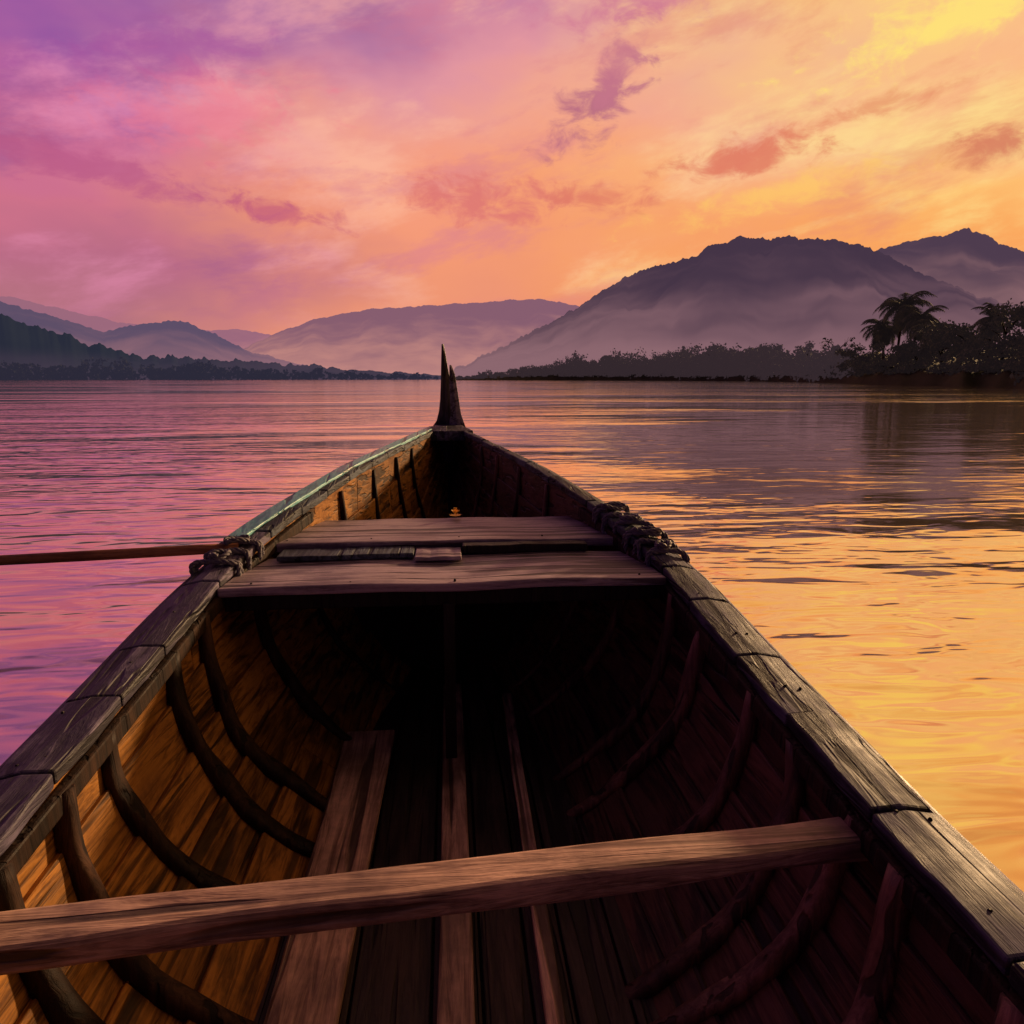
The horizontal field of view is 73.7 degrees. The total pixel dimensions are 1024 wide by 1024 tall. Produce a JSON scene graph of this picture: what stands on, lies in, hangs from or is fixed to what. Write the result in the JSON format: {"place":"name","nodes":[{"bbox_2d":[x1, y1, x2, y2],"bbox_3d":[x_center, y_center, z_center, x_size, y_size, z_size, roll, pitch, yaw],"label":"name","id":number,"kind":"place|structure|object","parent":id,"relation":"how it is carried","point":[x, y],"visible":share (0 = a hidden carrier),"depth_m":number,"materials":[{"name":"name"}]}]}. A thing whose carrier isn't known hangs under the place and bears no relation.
{"place":"outdoors","nodes":[
{"label":"outdoors","id":0,"kind":"place"},
{"bbox_2d":[0,296,270,348],"bbox_3d":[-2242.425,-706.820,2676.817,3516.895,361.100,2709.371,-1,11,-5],"label":"distant hill","id":1,"kind":"structure","parent":0,"point":[243,339],"depth_m":3168.72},
{"bbox_2d":[0,301,327,368],"bbox_3d":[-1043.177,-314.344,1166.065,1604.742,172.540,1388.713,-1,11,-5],"label":"forested hill","id":2,"kind":"structure","parent":0,"point":[178,339],"depth_m":1299.07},
{"bbox_2d":[0,313,440,379],"bbox_3d":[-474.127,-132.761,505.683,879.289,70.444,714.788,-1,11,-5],"label":"forested hill","id":3,"kind":"structure","parent":0,"point":[22,343],"depth_m":608.95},
{"bbox_2d":[0,357,438,379],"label":"shore treeline","id":4,"kind":"object","parent":3,"relation":"on","point":[121,371],"visible":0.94,"depth_m":508.44,"materials":[{"name":"green plant"}]},
{"bbox_2d":[244,299,578,374],"bbox_3d":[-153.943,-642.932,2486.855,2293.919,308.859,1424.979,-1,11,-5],"label":"distant hill","id":5,"kind":"structure","parent":0,"point":[409,339],"depth_m":2298.04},
{"bbox_2d":[0,380,1023,891],"bbox_3d":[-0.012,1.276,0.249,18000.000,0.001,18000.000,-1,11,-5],"label":"river water","id":6,"kind":"structure","parent":0,"point":[854,552],"depth_m":7.21,"materials":[{"name":"multicoloured liquid"}]},
{"bbox_3d":[-0.044,1.192,0.588,1.120,0.018,5.600,-1,11,-5],"label":"sole bearer","id":7,"kind":"object","parent":6,"relation":"on","visible":0},
{"bbox_2d":[254,935,288,1023],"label":"bottom board","id":8,"kind":"object","parent":7,"relation":"on","point":[262,1010],"visible":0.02,"depth_m":1.43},
{"bbox_2d":[338,668,416,1023],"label":"bottom board","id":9,"kind":"object","parent":7,"relation":"on","point":[391,716],"visible":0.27,"depth_m":2.50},
{"bbox_2d":[166,651,314,857],"bbox_3d":[-0.664,0.667,1.790,0.475,0.606,0.075,1,11,6],"label":"rib","id":10,"kind":"object","parent":9,"relation":"on","point":[229,787],"visible":0.88,"depth_m":1.78,"materials":[{"name":"brown wood"}]},
{"bbox_2d":[0,512,313,874],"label":"inwale","id":11,"kind":"object","parent":10,"relation":"on","point":[33,834],"visible":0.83,"depth_m":1.47,"materials":[{"name":"brown wood"}]},
{"bbox_3d":[-0.200,0.263,2.156,1.360,0.052,0.052,-1,11,-5],"label":"seat bearer","id":12,"kind":"object","parent":11,"relation":"on","visible":0},
{"bbox_2d":[217,551,665,597],"bbox_3d":[-0.212,0.197,2.276,1.379,0.036,0.356,-1,11,-5],"label":"fore seat board","id":13,"kind":"object","parent":12,"relation":"on","point":[474,572],"visible":0.84,"depth_m":2.18,"materials":[{"name":"brown wood"}]},
{"bbox_2d":[276,546,414,561],"bbox_3d":[-0.574,0.147,2.386,0.460,0.021,0.112,-1,11,-5],"label":"seat batten","id":14,"kind":"object","parent":13,"relation":"on","point":[296,555],"visible":1,"depth_m":2.36,"materials":[{"name":"brown wood"}]},
{"bbox_2d":[414,547,461,560],"bbox_3d":[-0.258,0.148,2.394,0.160,0.018,0.132,-1,11,-5],"label":"seat batten","id":15,"kind":"object","parent":13,"relation":"on","point":[434,554],"visible":1,"depth_m":2.36,"materials":[{"name":"brown wood"}]},
{"bbox_2d":[462,540,586,553],"bbox_3d":[0.046,0.126,2.470,0.450,0.035,0.055,-1,11,-5],"label":"seat batten","id":16,"kind":"object","parent":13,"relation":"on","point":[523,546],"visible":1,"depth_m":2.45,"materials":[{"name":"brown wood"}]},
{"bbox_2d":[264,730,394,1023],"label":"floor strip","id":17,"kind":"object","parent":9,"relation":"on","point":[310,982],"visible":0.79,"depth_m":1.75,"materials":[{"name":"brown wood"}]},
{"bbox_2d":[101,731,238,888],"bbox_3d":[-0.669,0.727,1.535,0.423,0.543,0.051,-2,11,-12],"label":"rib","id":18,"kind":"object","parent":17,"relation":"on","point":[136,816],"visible":0.62,"depth_m":1.49,"materials":[{"name":"brown wood"}]},
{"bbox_2d":[198,614,327,811],"bbox_3d":[-0.687,0.610,1.958,0.452,0.622,0.089,2,11,11],"label":"rib","id":19,"kind":"object","parent":17,"relation":"on","point":[268,765],"visible":0.87,"depth_m":1.96,"materials":[{"name":"brown wood"}]},
{"bbox_2d":[254,610,351,740],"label":"rib","id":20,"kind":"object","parent":17,"relation":"on","point":[309,705],"visible":0.76,"depth_m":2.32,"materials":[{"name":"brown wood"}]},
{"bbox_2d":[301,531,397,690],"bbox_3d":[-0.646,0.387,2.700,0.364,0.724,0.043,-1,11,-5],"label":"rib","id":21,"kind":"object","parent":9,"relation":"on","point":[343,646],"visible":0.64,"depth_m":2.71,"materials":[{"name":"brown wood"}]},
{"bbox_2d":[276,516,613,552],"bbox_3d":[-0.252,0.081,2.678,1.262,0.039,0.416,-1,11,-5],"label":"fore seat back board","id":22,"kind":"object","parent":21,"relation":"on","point":[414,532],"visible":0.73,"depth_m":2.60,"materials":[{"name":"brown wood"}]},
{"bbox_2d":[349,667,442,1023],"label":"bottom board","id":23,"kind":"object","parent":7,"relation":"on","point":[393,981],"visible":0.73,"depth_m":1.83,"materials":[{"name":"wood"}]},
{"bbox_2d":[433,667,482,1023],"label":"bottom board","id":24,"kind":"object","parent":7,"relation":"on","point":[478,999],"visible":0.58,"depth_m":1.61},
{"bbox_2d":[437,683,474,1023],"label":"floor strip","id":25,"kind":"object","parent":24,"relation":"on","point":[456,1001],"visible":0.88,"depth_m":1.55,"materials":[{"name":"brown wood"}]},
{"bbox_2d":[461,665,533,1023],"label":"bottom board","id":26,"kind":"object","parent":7,"relation":"on","point":[507,999],"visible":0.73,"depth_m":1.81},
{"bbox_2d":[477,665,576,1023],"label":"bottom board","id":27,"kind":"object","parent":7,"relation":"on","point":[494,705],"visible":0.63,"depth_m":1.90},
{"bbox_2d":[502,693,565,1023],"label":"floor strip","id":28,"kind":"object","parent":27,"relation":"on","point":[553,1006],"visible":0.92,"depth_m":1.58,"materials":[{"name":"brown wood"}]},
{"bbox_2d":[491,665,634,1023],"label":"bottom board","id":29,"kind":"object","parent":7,"relation":"on","point":[598,986],"visible":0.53,"depth_m":1.60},
{"bbox_2d":[524,551,627,717],"bbox_3d":[0.238,0.457,2.509,0.403,0.671,0.050,0,11,1],"label":"rib","id":30,"kind":"object","parent":29,"relation":"on","point":[579,674],"visible":0.79,"depth_m":2.51,"materials":[{"name":"brown wood"}]},
{"bbox_2d":[511,636,643,843],"bbox_3d":[0.182,0.762,2.345,0.197,0.224,1.277,-2,11,-9],"label":"strake","id":31,"kind":"object","parent":29,"relation":"on","point":[567,728],"visible":0.42,"depth_m":2.28,"materials":[{"name":"brown wood"}]},
{"bbox_2d":[553,593,677,779],"bbox_3d":[0.325,0.560,2.134,0.402,0.608,0.060,-2,11,-11],"label":"rib","id":32,"kind":"object","parent":29,"relation":"on","point":[618,731],"visible":0.96,"depth_m":2.14,"materials":[{"name":"brown wood"}]},
{"bbox_2d":[578,507,1023,1014],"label":"inwale","id":33,"kind":"object","parent":32,"relation":"on","point":[983,975],"visible":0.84,"depth_m":1.19,"materials":[{"name":"brown wood"}]},
{"bbox_2d":[566,631,705,817],"bbox_3d":[0.348,0.615,1.961,0.406,0.578,0.065,-1,11,-5],"label":"rib","id":34,"kind":"object","parent":29,"relation":"on","point":[652,748],"visible":0.94,"depth_m":1.96,"materials":[{"name":"brown wood"}]},
{"bbox_2d":[624,739,805,1007],"bbox_3d":[0.405,0.766,1.408,0.455,0.543,0.077,-4,12,-18],"label":"rib","id":35,"kind":"object","parent":29,"relation":"on","point":[705,940],"visible":0.75,"depth_m":1.41,"materials":[{"name":"brown wood"}]},
{"bbox_2d":[649,814,852,1023],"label":"rib","id":36,"kind":"object","parent":29,"relation":"on","point":[780,954],"visible":0.84,"depth_m":1.28,"materials":[{"name":"brown wood"}]},
{"bbox_2d":[841,863,911,1023],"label":"rib","id":37,"kind":"object","parent":29,"relation":"on","point":[888,934],"visible":0.94,"depth_m":1.10,"materials":[{"name":"brown wood"}]},
{"bbox_2d":[572,795,659,1023],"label":"bottom board","id":38,"kind":"object","parent":7,"relation":"on","point":[645,1011],"visible":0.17,"depth_m":1.52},
{"bbox_2d":[599,887,721,1023],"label":"strake","id":39,"kind":"object","parent":7,"relation":"on","point":[655,931],"visible":0.26,"depth_m":1.51,"materials":[{"name":"brown wood"}]},
{"bbox_2d":[698,919,802,1023],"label":"strake","id":40,"kind":"object","parent":39,"relation":"on","point":[769,1002],"visible":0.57,"depth_m":1.29,"materials":[{"name":"brown wood"}]},
{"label":"strake","id":41,"kind":"object","parent":7,"relation":"on","visible":0},
{"bbox_2d":[104,983,184,1023],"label":"strake","id":42,"kind":"object","parent":41,"relation":"on","point":[131,1005],"visible":0.86,"depth_m":1.25,"materials":[{"name":"brown wood"}]},
{"bbox_2d":[0,0,1023,334],"label":"sky","id":43,"kind":"structure","parent":0,"point":[271,167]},
{"bbox_2d":[664,691,758,835],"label":"rib","id":44,"kind":"object","parent":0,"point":[704,817],"visible":0.55,"depth_m":1.64,"materials":[{"name":"brown wood"}]},
{"bbox_2d":[454,235,1023,376],"bbox_3d":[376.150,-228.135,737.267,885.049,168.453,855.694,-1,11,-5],"label":"forested hill","id":45,"kind":"structure","parent":0,"point":[789,292],"depth_m":590.26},
{"bbox_2d":[456,350,1023,387],"bbox_3d":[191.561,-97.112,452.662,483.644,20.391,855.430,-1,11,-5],"label":"river bank","id":46,"kind":"structure","parent":0,"point":[1002,379],"depth_m":137.46,"materials":[{"name":"brown plant"}]},
{"bbox_2d":[455,342,859,381],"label":"riverside treeline","id":47,"kind":"object","parent":46,"relation":"on","point":[813,364],"visible":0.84,"depth_m":328.90,"materials":[{"name":"green plant"}]},
{"bbox_2d":[860,318,897,359],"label":"palm tree","id":48,"kind":"object","parent":46,"relation":"on","point":[880,331],"visible":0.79,"depth_m":149.56,"materials":[{"name":"green plant"}]},
{"bbox_2d":[873,291,936,354],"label":"palm tree","id":49,"kind":"object","parent":46,"relation":"on","point":[892,306],"visible":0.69,"depth_m":144.46,"materials":[{"name":"green plant"}]},
{"bbox_2d":[885,339,944,371],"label":"broadleaf tree","id":50,"kind":"object","parent":46,"relation":"on","point":[907,353],"visible":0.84,"depth_m":134.37,"materials":[{"name":"green plant"}]},
{"bbox_2d":[819,336,1023,385],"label":"riverside bushes","id":51,"kind":"object","parent":46,"relation":"on","point":[992,363],"visible":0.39,"depth_m":108.31,"materials":[{"name":"green plant"}]},
{"bbox_2d":[897,305,948,359],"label":"palm tree","id":52,"kind":"object","parent":46,"relation":"on","point":[912,316],"visible":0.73,"depth_m":138.67,"materials":[{"name":"green plant"}]},
{"bbox_2d":[913,318,972,364],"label":"broadleaf tree","id":53,"kind":"object","parent":46,"relation":"on","point":[934,344],"visible":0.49,"depth_m":123.43,"materials":[{"name":"green plant"}]},
{"bbox_2d":[930,321,1012,362],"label":"broadleaf tree","id":54,"kind":"object","parent":46,"relation":"on","point":[961,340],"visible":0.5,"depth_m":118.90,"materials":[{"name":"green plant"}]},
{"bbox_2d":[965,303,1023,367],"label":"broadleaf tree","id":55,"kind":"object","parent":46,"relation":"on","point":[988,335],"visible":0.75,"depth_m":106.67,"materials":[{"name":"green plant"}]},
{"bbox_2d":[877,227,1023,305],"bbox_3d":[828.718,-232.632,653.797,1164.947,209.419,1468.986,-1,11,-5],"label":"forested hill","id":56,"kind":"structure","parent":0,"point":[978,265],"depth_m":870.84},
{"bbox_2d":[992,992,1023,1023],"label":"rib","id":57,"kind":"object","parent":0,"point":[1007,1011],"visible":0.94,"depth_m":0.87,"materials":[{"name":"brown wood"}]},
{"bbox_3d":[-0.121,0.657,1.346,1.578,1.070,7.600,-1,11,-5],"label":"outer skin","id":58,"kind":"object","parent":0,"visible":0},
{"bbox_2d":[0,860,105,1023],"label":"rib","id":59,"kind":"object","parent":58,"relation":"on","point":[54,993],"visible":0.59,"depth_m":1.12,"materials":[{"name":"brown wood"}]},
{"bbox_2d":[0,704,189,1023],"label":"strake","id":60,"kind":"object","parent":58,"relation":"on","point":[154,761],"visible":0.46,"depth_m":1.41,"materials":[{"name":"brown wood"}]},
{"bbox_2d":[0,565,206,769],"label":"rub rail","id":61,"kind":"object","parent":58,"relation":"on","point":[142,623],"visible":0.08,"depth_m":1.72,"materials":[{"name":"brown wood"}]},
{"bbox_2d":[0,774,53,855],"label":"gunwale cap","id":62,"kind":"object","parent":61,"relation":"on","point":[23,798],"visible":1,"depth_m":1.20,"materials":[{"name":"brown wood"}]},
{"bbox_2d":[0,697,120,784],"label":"gunwale cap","id":63,"kind":"object","parent":61,"relation":"on","point":[64,742],"visible":0.94,"depth_m":1.36,"materials":[{"name":"brown wood"}]},
{"bbox_2d":[66,647,164,706],"bbox_3d":[-0.932,0.394,1.617,0.128,0.072,0.219,-1,11,-5],"label":"gunwale cap","id":64,"kind":"object","parent":61,"relation":"on","point":[116,674],"visible":0.91,"depth_m":1.60,"materials":[{"name":"brown wood"}]},
{"bbox_2d":[0,543,239,564],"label":"oar","id":65,"kind":"object","parent":61,"relation":"attached to","point":[95,555],"visible":0.92,"depth_m":2.23,"materials":[{"name":"brown wood"}]},
{"bbox_2d":[119,582,218,654],"bbox_3d":[-0.939,0.295,1.893,0.117,0.103,0.367,0,11,-1],"label":"gunwale cap","id":66,"kind":"object","parent":61,"relation":"on","point":[165,626],"visible":0.92,"depth_m":1.86,"materials":[{"name":"brown wood"}]},
{"bbox_2d":[189,534,264,576],"bbox_3d":[-0.927,0.159,2.249,0.152,0.139,0.244,1,11,7],"label":"rope lashing","id":67,"kind":"object","parent":61,"relation":"attached to","point":[215,556],"visible":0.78,"depth_m":2.21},
{"bbox_2d":[185,532,270,587],"bbox_3d":[-0.922,0.159,2.237,0.105,0.113,0.382,1,11,5],"label":"gunwale cap","id":68,"kind":"object","parent":61,"relation":"on","point":[222,574],"visible":0.59,"depth_m":2.15,"materials":[{"name":"brown wood"}]},
{"bbox_2d":[228,426,431,535],"bbox_3d":[-0.728,-0.244,3.582,0.118,0.239,2.612,2,11,9],"label":"painted rail","id":69,"kind":"object","parent":61,"relation":"attached to","point":[250,527],"visible":0.77,"depth_m":2.82,"materials":[{"name":"teal paint"}]},
{"bbox_2d":[255,507,301,537],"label":"gunwale cap","id":70,"kind":"object","parent":69,"relation":"on","point":[276,525],"visible":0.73,"depth_m":2.50,"materials":[{"name":"brown wood"}]},
{"bbox_2d":[17,650,193,896],"bbox_3d":[-0.878,0.520,1.432,0.047,0.240,0.956,-1,11,-4],"label":"strake","id":71,"kind":"object","parent":58,"relation":"on","point":[36,864],"visible":0.31,"depth_m":1.42,"materials":[{"name":"brown wood"}]},
{"bbox_2d":[49,784,258,1023],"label":"rib","id":72,"kind":"object","parent":58,"relation":"on","point":[144,975],"visible":0.79,"depth_m":1.28,"materials":[{"name":"brown wood"}]},
{"bbox_2d":[15,633,296,1023],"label":"strake","id":73,"kind":"object","parent":58,"relation":"on","point":[182,810],"visible":0.37,"depth_m":1.63,"materials":[{"name":"brown wood"}]},
{"bbox_2d":[184,609,298,732],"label":"strake","id":74,"kind":"object","parent":58,"relation":"on","point":[238,645],"visible":0.31,"depth_m":2.11,"materials":[{"name":"brown wood"}]},
{"bbox_2d":[191,477,357,669],"bbox_3d":[-0.842,0.147,2.537,0.080,0.378,1.364,1,11,7],"label":"strake","id":75,"kind":"object","parent":58,"relation":"on","point":[328,508],"visible":0.26,"depth_m":2.79,"materials":[{"name":"brown wood"}]},
{"bbox_2d":[276,495,412,670],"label":"strake","id":76,"kind":"object","parent":58,"relation":"on","point":[303,633],"visible":0.23,"depth_m":2.57,"materials":[{"name":"brown wood"}]},
{"bbox_2d":[388,441,440,512],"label":"strake","id":77,"kind":"object","parent":76,"relation":"on","point":[421,464],"visible":0.6,"depth_m":4.05,"materials":[{"name":"brown wood"}]},
{"bbox_2d":[300,632,393,768],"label":"strake","id":78,"kind":"object","parent":58,"relation":"on","point":[349,703],"visible":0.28,"depth_m":2.55,"materials":[{"name":"brown wood"}]},
{"bbox_2d":[348,486,391,519],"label":"strake","id":79,"kind":"object","parent":58,"relation":"on","point":[367,511],"visible":0.21,"depth_m":3.40,"materials":[{"name":"brown wood"}]},
{"bbox_2d":[357,437,435,509],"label":"strake","id":80,"kind":"object","parent":79,"relation":"on","point":[385,474],"visible":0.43,"depth_m":3.61,"materials":[{"name":"brown wood"}]},
{"bbox_2d":[364,662,408,730],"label":"strake","id":81,"kind":"object","parent":58,"relation":"on","point":[397,675],"visible":0.09,"depth_m":2.74,"materials":[{"name":"brown wood"}]},
{"bbox_2d":[0,817,867,974],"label":"thwart","id":82,"kind":"object","parent":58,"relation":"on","point":[54,936],"visible":0.92,"depth_m":1.09,"materials":[{"name":"brown wood"}]},
{"bbox_2d":[433,344,455,461],"bbox_3d":[-0.465,-0.780,4.924,0.354,0.835,0.172,-1,11,-5],"label":"stem post","id":83,"kind":"object","parent":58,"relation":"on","point":[443,418],"visible":0.45,"depth_m":4.89,"materials":[{"name":"brown wood"}]},
{"bbox_2d":[455,445,499,516],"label":"strake","id":84,"kind":"object","parent":58,"relation":"on","point":[484,500],"visible":0.61,"depth_m":4.28,"materials":[{"name":"brown wood"}]},
{"bbox_2d":[482,466,547,516],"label":"strake","id":85,"kind":"object","parent":58,"relation":"on","point":[505,492],"visible":0.38,"depth_m":3.68,"materials":[{"name":"brown wood"}]},
{"bbox_2d":[559,601,758,893],"bbox_3d":[0.412,0.574,2.165,0.155,0.307,1.520,-2,11,-11],"label":"strake","id":86,"kind":"object","parent":58,"relation":"on","point":[691,764],"visible":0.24,"depth_m":2.04,"materials":[{"name":"brown wood"}]},
{"bbox_2d":[590,550,817,894],"bbox_3d":[0.484,0.461,2.057,0.131,0.351,1.612,-2,11,-11],"label":"strake","id":87,"kind":"object","parent":58,"relation":"on","point":[713,717],"visible":0.3,"depth_m":1.80,"materials":[{"name":"brown wood"}]},
{"bbox_2d":[502,455,644,557],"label":"strake","id":88,"kind":"object","parent":87,"relation":"on","point":[560,502],"visible":0.26,"depth_m":3.19,"materials":[{"name":"brown wood"}]},
{"bbox_2d":[645,564,847,819],"bbox_3d":[0.567,0.408,1.824,0.057,0.294,1.140,-2,11,-8],"label":"strake","id":89,"kind":"object","parent":58,"relation":"on","point":[813,803],"visible":0.21,"depth_m":1.72,"materials":[{"name":"brown wood"}]},
{"bbox_2d":[489,441,1023,894],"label":"rub rail","id":90,"kind":"object","parent":58,"relation":"on","point":[810,686],"visible":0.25,"depth_m":1.53,"materials":[{"name":"brown wood"}]},
{"bbox_2d":[549,476,604,507],"bbox_3d":[0.268,-0.085,2.914,0.081,0.095,0.388,-4,12,-21],"label":"gunwale cap","id":91,"kind":"object","parent":90,"relation":"on","point":[581,496],"visible":0.87,"depth_m":2.88,"materials":[{"name":"brown wood"}]},
{"bbox_2d":[592,501,689,565],"bbox_3d":[0.456,0.083,2.489,0.155,0.183,0.495,-4,12,-19],"label":"rope lashing","id":92,"kind":"object","parent":90,"relation":"attached to","point":[663,544],"visible":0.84,"depth_m":2.43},
{"bbox_2d":[663,567,726,607],"bbox_3d":[0.561,0.235,2.115,0.118,0.080,0.221,-2,11,-9],"label":"gunwale cap","id":93,"kind":"object","parent":90,"relation":"on","point":[687,585],"visible":0.93,"depth_m":2.09,"materials":[{"name":"brown wood"}]},
{"bbox_2d":[690,599,778,664],"bbox_3d":[0.602,0.328,1.871,0.123,0.090,0.300,-2,11,-8],"label":"gunwale cap","id":94,"kind":"object","parent":90,"relation":"on","point":[721,623],"visible":0.9,"depth_m":1.85,"materials":[{"name":"brown wood"}]},
{"bbox_2d":[737,655,833,725],"bbox_3d":[0.637,0.418,1.605,0.124,0.071,0.259,-1,11,-5],"label":"gunwale cap","id":95,"kind":"object","parent":90,"relation":"on","point":[768,677],"visible":0.9,"depth_m":1.58,"materials":[{"name":"brown wood"}]},
{"bbox_2d":[788,711,930,822],"bbox_3d":[0.665,0.492,1.336,0.122,0.072,0.299,-1,11,-5],"label":"gunwale cap","id":96,"kind":"object","parent":90,"relation":"on","point":[867,780],"visible":0.91,"depth_m":1.30,"materials":[{"name":"brown wood"}]},
{"bbox_2d":[872,810,1023,975],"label":"gunwale cap","id":97,"kind":"object","parent":90,"relation":"on","point":[957,876],"visible":1,"depth_m":1.03,"materials":[{"name":"brown wood"}]},
{"bbox_2d":[747,868,888,1023],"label":"strake","id":98,"kind":"object","parent":58,"relation":"on","point":[819,979],"visible":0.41,"depth_m":1.24,"materials":[{"name":"brown wood"}]},
{"bbox_2d":[824,866,974,1023],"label":"strake","id":99,"kind":"object","parent":58,"relation":"on","point":[921,994],"visible":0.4,"depth_m":1.08,"materials":[{"name":"brown wood"}]},
{"bbox_2d":[848,799,1008,1023],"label":"strake","id":100,"kind":"object","parent":58,"relation":"on","point":[974,1004],"visible":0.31,"depth_m":1.03,"materials":[{"name":"brown wood"}]},
{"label":"strake","id":101,"kind":"object","parent":58,"relation":"on","visible":0},
{"bbox_2d":[452,456,535,663],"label":"strake","id":102,"kind":"object","parent":101,"relation":"on","point":[516,650],"visible":0.29,"depth_m":3.03,"materials":[{"name":"brown wood"}]},
{"bbox_3d":[-0.478,1.175,0.468,0.234,0.054,4.950,-1,11,-5],"label":"bilge stringer","id":103,"kind":"object","parent":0,"visible":0},
{"bbox_2d":[185,746,335,1023],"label":"strake","id":104,"kind":"object","parent":103,"relation":"on","point":[235,979],"visible":0.28,"depth_m":1.67,"materials":[{"name":"brown wood"}]},
{"bbox_2d":[123,620,358,990],"bbox_3d":[-0.704,0.720,2.052,0.176,0.254,1.599,0,11,-1],"label":"strake","id":105,"kind":"object","parent":104,"relation":"on","point":[227,843],"visible":0.5,"depth_m":1.89,"materials":[{"name":"brown wood"}]},
{"bbox_3d":[0.404,1.159,0.546,0.234,0.054,4.950,-1,11,-5],"label":"bilge stringer","id":106,"kind":"object","parent":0,"visible":0},
{"bbox_2d":[555,635,746,937],"bbox_3d":[0.347,0.727,2.076,0.162,0.229,1.367,-2,11,-9],"label":"strake","id":107,"kind":"object","parent":106,"relation":"on","point":[658,805],"visible":0.38,"depth_m":1.91,"materials":[{"name":"brown wood"}]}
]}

